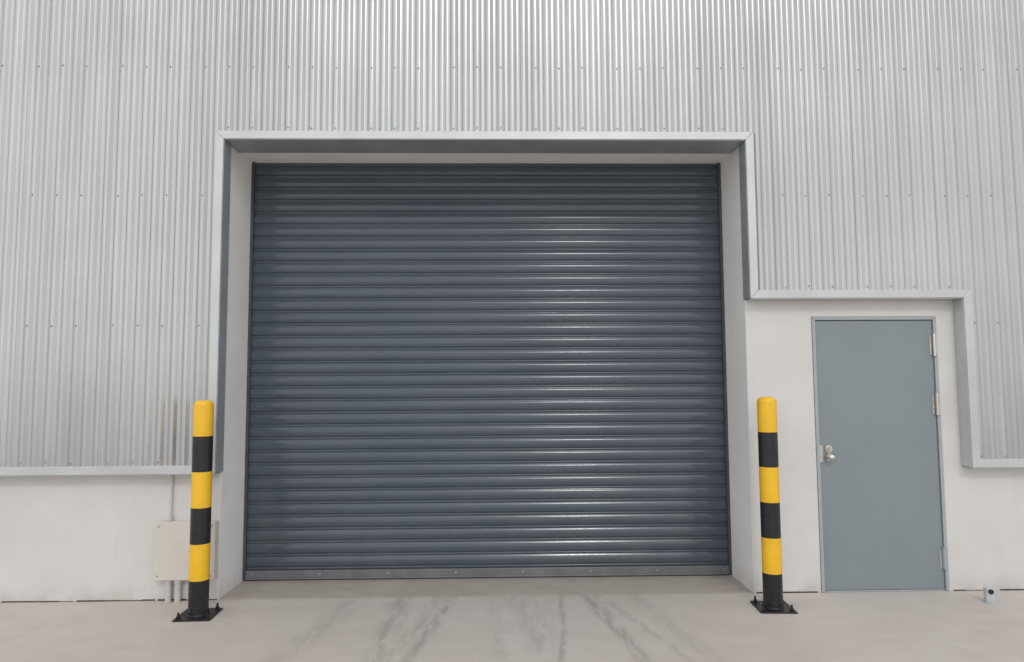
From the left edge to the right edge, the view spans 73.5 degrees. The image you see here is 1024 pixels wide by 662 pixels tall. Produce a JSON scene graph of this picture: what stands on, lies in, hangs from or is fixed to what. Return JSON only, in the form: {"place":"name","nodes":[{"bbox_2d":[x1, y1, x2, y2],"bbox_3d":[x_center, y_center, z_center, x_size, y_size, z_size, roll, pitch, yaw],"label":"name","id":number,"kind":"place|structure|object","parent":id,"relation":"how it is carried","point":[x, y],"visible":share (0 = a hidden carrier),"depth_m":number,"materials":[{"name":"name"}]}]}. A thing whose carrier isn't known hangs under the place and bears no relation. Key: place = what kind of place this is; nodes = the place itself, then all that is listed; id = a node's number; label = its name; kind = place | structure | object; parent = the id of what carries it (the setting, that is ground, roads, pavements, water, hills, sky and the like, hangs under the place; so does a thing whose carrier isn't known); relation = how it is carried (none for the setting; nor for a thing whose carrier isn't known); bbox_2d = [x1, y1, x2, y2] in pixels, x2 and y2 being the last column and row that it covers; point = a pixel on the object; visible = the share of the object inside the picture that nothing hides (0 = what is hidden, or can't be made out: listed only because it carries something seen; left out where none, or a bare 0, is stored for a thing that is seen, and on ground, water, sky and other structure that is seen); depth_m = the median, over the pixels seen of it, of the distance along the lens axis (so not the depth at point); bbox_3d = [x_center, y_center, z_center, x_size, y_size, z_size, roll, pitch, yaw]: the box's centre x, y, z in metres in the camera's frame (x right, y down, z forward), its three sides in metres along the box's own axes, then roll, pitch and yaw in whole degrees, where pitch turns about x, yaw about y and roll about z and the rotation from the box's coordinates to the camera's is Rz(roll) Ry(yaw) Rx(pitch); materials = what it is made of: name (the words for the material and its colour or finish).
{"place":"outdoors","nodes":[
{"label":"outdoors","id":0,"kind":"place"},
{"bbox_2d":[0,575,1023,661],"bbox_3d":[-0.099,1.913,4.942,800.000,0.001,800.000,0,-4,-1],"label":"ground","id":1,"kind":"structure","parent":0,"point":[711,618],"depth_m":4.36,"materials":[{"name":"concrete"}]},
{"bbox_2d":[172,400,222,621],"bbox_3d":[-2.096,1.183,4.622,0.240,1.429,0.240,0,-4,-3],"label":"safety bollard","id":2,"kind":"object","parent":1,"relation":"on","point":[198,609],"visible":1,"depth_m":4.57,"materials":[{"name":"yellow metal"}]},
{"bbox_2d":[245,574,728,580],"bbox_3d":[-0.181,1.943,5.410,3.811,0.007,0.014,0,-4,-1],"label":"rubber seal","id":3,"kind":"object","parent":1,"relation":"on","point":[479,577],"visible":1,"depth_m":5.40,"materials":[{"name":"black rubber"}]},
{"bbox_2d":[245,565,729,579],"bbox_3d":[-0.181,1.907,5.425,3.817,0.066,0.054,0,-4,-1],"label":"bottom bar","id":4,"kind":"object","parent":1,"relation":"on","point":[487,572],"visible":1,"depth_m":5.41,"materials":[{"name":"grey metal"}]},
{"bbox_2d":[250,568,724,575],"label":"bottom bar bolts","id":5,"kind":"object","parent":4,"relation":"attached to","point":[522,571],"visible":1,"depth_m":5.41,"materials":[{"name":"grey metal"}]},
{"bbox_2d":[0,146,1023,601],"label":"concrete wall","id":6,"kind":"structure","parent":1,"relation":"on","point":[68,538],"depth_m":5.07,"materials":[{"name":"white concrete"}]},
{"bbox_2d":[154,475,217,602],"bbox_3d":[-2.314,1.466,4.887,0.422,0.907,0.080,0,-4,-1],"label":"electrical box","id":7,"kind":"object","parent":6,"relation":"attached to","point":[171,557],"visible":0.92,"depth_m":4.84,"materials":[{"name":"beige paint"}]},
{"bbox_2d":[215,139,749,473],"bbox_3d":[-0.183,-0.196,5.131,3.853,2.426,0.299,0,-4,-1],"label":"opening return flashing","id":8,"kind":"object","parent":6,"relation":"attached to","point":[473,146],"visible":1,"depth_m":5.15,"materials":[{"name":"grey metal"}]},
{"bbox_2d":[246,163,727,569],"bbox_3d":[-0.191,0.155,5.558,3.817,3.449,0.014,0,-4,-1],"label":"slat curtain","id":9,"kind":"object","parent":6,"relation":"attached to","point":[468,365],"visible":0.96,"depth_m":5.55,"materials":[{"name":"grey metal"}]},
{"bbox_2d":[242,162,731,579],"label":"guide rails","id":10,"kind":"object","parent":6,"relation":"attached to","point":[247,440],"visible":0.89,"depth_m":5.52,"materials":[{"name":"metal"}]},
{"bbox_2d":[0,298,1023,476],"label":"drip flashing","id":11,"kind":"object","parent":6,"relation":"attached to","point":[962,384],"visible":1,"depth_m":5.07,"materials":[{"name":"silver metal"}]},
{"bbox_2d":[1,589,1023,602],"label":"wall base joint","id":12,"kind":"object","parent":6,"relation":"attached to","point":[216,599],"depth_m":4.88,"materials":[{"name":"grey concrete"}]},
{"bbox_2d":[815,320,944,589],"bbox_3d":[2.720,0.907,5.104,0.886,1.974,0.044,0,-4,-1],"label":"door leaf","id":13,"kind":"object","parent":6,"relation":"in","point":[881,509],"visible":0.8,"depth_m":5.08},
{"bbox_2d":[820,445,835,461],"bbox_3d":[2.324,0.902,5.039,0.098,0.123,0.070,0,-4,-1],"label":"knob and deadbolt","id":14,"kind":"object","parent":13,"relation":"attached to","point":[828,456],"visible":1,"depth_m":5.06,"materials":[{"name":"silver metal"}]},
{"bbox_2d":[811,317,948,591],"bbox_3d":[2.720,0.899,5.119,0.940,2.010,0.096,0,-4,-1],"label":"door frame","id":15,"kind":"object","parent":6,"relation":"attached to","point":[940,461],"depth_m":5.08,"materials":[{"name":"grey metal"}]},
{"bbox_2d":[825,589,944,591],"bbox_3d":[2.725,1.899,5.048,0.882,0.009,0.090,0,-4,-1],"label":"door sill","id":16,"kind":"structure","parent":15,"relation":"attached to","point":[885,590],"depth_m":5.00,"materials":[{"name":"grey metal"}]},
{"bbox_2d":[929,334,939,414],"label":"hinges","id":17,"kind":"object","parent":15,"relation":"attached to","point":[935,396],"visible":1,"depth_m":5.12,"materials":[{"name":"silver metal"}]},
{"bbox_2d":[939,547,946,568],"bbox_3d":[3.161,1.664,5.020,0.046,0.152,0.032,0,-4,-1],"label":"hinge","id":18,"kind":"object","parent":15,"relation":"attached to","point":[943,557],"visible":1,"depth_m":5.02,"materials":[{"name":"silver metal"}]},
{"bbox_2d":[750,397,797,613],"bbox_3d":[1.771,1.168,4.711,0.240,1.429,0.240,0,-4,2],"label":"safety bollard","id":19,"kind":"object","parent":1,"relation":"on","point":[773,602],"visible":1,"depth_m":4.66,"materials":[{"name":"yellow metal"}]},
{"bbox_2d":[982,587,997,602],"bbox_3d":[3.315,1.830,4.758,0.076,0.099,0.053,0,-4,-1],"label":"floor door stop","id":20,"kind":"object","parent":1,"relation":"on","point":[989,595],"visible":1,"depth_m":4.74,"materials":[{"name":"white metal"}]},
{"bbox_2d":[0,0,1023,466],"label":"corrugated cladding","id":21,"kind":"structure","parent":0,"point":[152,142],"depth_m":5.10,"materials":[{"name":"metal"}]},
{"bbox_2d":[1,64,1017,464],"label":"cladding screws","id":22,"kind":"object","parent":21,"relation":"attached to","point":[535,128],"visible":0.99,"depth_m":5.07,"materials":[{"name":"grey metal"}]},
{"bbox_2d":[0,131,1023,475],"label":"edge flashing","id":23,"kind":"object","parent":21,"relation":"attached to","point":[508,135],"visible":0.93,"depth_m":5.03,"materials":[{"name":"silver metal"}]},
{"bbox_2d":[9,0,1023,466],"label":"sheet lap edges","id":24,"kind":"object","parent":21,"relation":"attached to","point":[361,88],"visible":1,"depth_m":5.06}
]}

